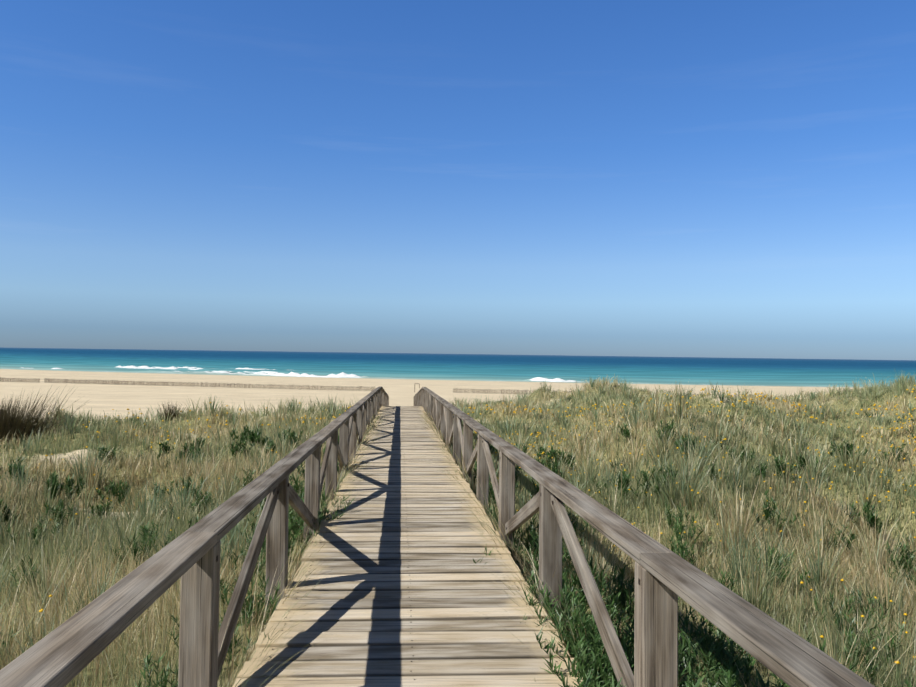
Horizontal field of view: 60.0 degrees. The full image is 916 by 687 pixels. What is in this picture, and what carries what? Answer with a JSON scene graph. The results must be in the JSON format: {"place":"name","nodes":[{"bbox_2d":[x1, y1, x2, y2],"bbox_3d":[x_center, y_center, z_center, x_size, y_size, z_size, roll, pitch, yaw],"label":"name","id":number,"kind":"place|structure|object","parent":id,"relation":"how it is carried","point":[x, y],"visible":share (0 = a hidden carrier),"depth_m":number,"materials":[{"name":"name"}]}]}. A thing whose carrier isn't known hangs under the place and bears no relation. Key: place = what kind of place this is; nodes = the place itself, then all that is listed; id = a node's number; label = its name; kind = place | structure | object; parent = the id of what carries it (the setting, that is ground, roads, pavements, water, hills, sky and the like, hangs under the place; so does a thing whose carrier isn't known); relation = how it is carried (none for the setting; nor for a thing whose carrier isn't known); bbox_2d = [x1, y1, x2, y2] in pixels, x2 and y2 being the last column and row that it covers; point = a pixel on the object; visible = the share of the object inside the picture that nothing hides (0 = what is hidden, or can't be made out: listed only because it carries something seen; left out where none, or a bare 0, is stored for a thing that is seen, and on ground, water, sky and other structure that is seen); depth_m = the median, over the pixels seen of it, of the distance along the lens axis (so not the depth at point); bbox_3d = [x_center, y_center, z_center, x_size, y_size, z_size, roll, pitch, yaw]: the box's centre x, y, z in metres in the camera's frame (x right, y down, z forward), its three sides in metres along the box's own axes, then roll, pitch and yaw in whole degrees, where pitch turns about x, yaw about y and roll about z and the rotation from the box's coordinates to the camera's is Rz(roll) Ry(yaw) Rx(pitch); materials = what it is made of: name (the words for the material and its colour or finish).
{"place":"outdoors","nodes":[
{"label":"outdoors","id":0,"kind":"place"},
{"bbox_2d":[0,369,915,686],"bbox_3d":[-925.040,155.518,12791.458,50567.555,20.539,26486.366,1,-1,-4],"label":"sand","id":1,"kind":"structure","parent":0,"point":[120,399],"depth_m":40.16,"materials":[{"name":"beige sand"}]},
{"bbox_2d":[0,384,671,444],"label":"rush clumps","id":2,"kind":"object","parent":1,"relation":"on","point":[10,423],"visible":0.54,"depth_m":23.03,"materials":[{"name":"green plant"}]},
{"bbox_2d":[0,377,786,399],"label":"sand fence","id":3,"kind":"object","parent":1,"relation":"on","point":[327,387],"visible":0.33,"depth_m":96.86,"materials":[{"name":"brown wood"}]},
{"bbox_2d":[233,406,584,686],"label":"boardwalk deck","id":4,"kind":"structure","parent":1,"relation":"on","point":[362,618],"depth_m":5.81,"materials":[{"name":"beige wood"}]},
{"bbox_2d":[0,386,874,686],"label":"boardwalk railing","id":5,"kind":"object","parent":1,"relation":"on","point":[66,652],"visible":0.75,"depth_m":3.58,"materials":[{"name":"grey wood"}]},
{"bbox_2d":[216,389,639,686],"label":"boardwalk nails","id":6,"kind":"object","parent":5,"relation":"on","point":[407,542],"visible":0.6,"depth_m":5.98,"materials":[{"name":"grey metal"}]},
{"bbox_2d":[0,369,915,686],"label":"dune grass","id":7,"kind":"structure","parent":1,"relation":"on","point":[64,545],"depth_m":11.22,"materials":[{"name":"green plant"}]},
{"bbox_2d":[0,418,915,686],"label":"green plants","id":8,"kind":"object","parent":1,"relation":"on","point":[595,657],"visible":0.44,"depth_m":6.37,"materials":[{"name":"green plant"}]},
{"bbox_2d":[41,390,913,686],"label":"flower stems","id":9,"kind":"object","parent":1,"relation":"on","point":[677,466],"visible":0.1,"depth_m":18.35,"materials":[{"name":"green plant"}]},
{"bbox_2d":[37,385,915,680],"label":"yellow flowers","id":10,"kind":"object","parent":9,"relation":"attached to","point":[629,453],"visible":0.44,"depth_m":23.41,"materials":[{"name":"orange plant"}]},
{"bbox_2d":[139,390,915,672],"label":"flowers","id":11,"kind":"object","parent":1,"relation":"on","point":[853,594],"visible":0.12,"depth_m":7.48,"materials":[{"name":"green plant"}]},
{"bbox_2d":[506,530,706,683],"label":"plants","id":12,"kind":"object","parent":1,"relation":"on","point":[605,605],"visible":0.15,"depth_m":4.92,"materials":[{"name":"green plant"}]},
{"bbox_2d":[0,347,915,386],"bbox_3d":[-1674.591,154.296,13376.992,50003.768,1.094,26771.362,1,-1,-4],"label":"sea water","id":13,"kind":"structure","parent":0,"point":[671,370],"depth_m":349.37,"materials":[{"name":"blue liquid"}]},
{"bbox_2d":[0,0,915,359],"label":"sky","id":14,"kind":"structure","parent":0,"point":[643,178],"materials":[{"name":"blue"}]}
]}

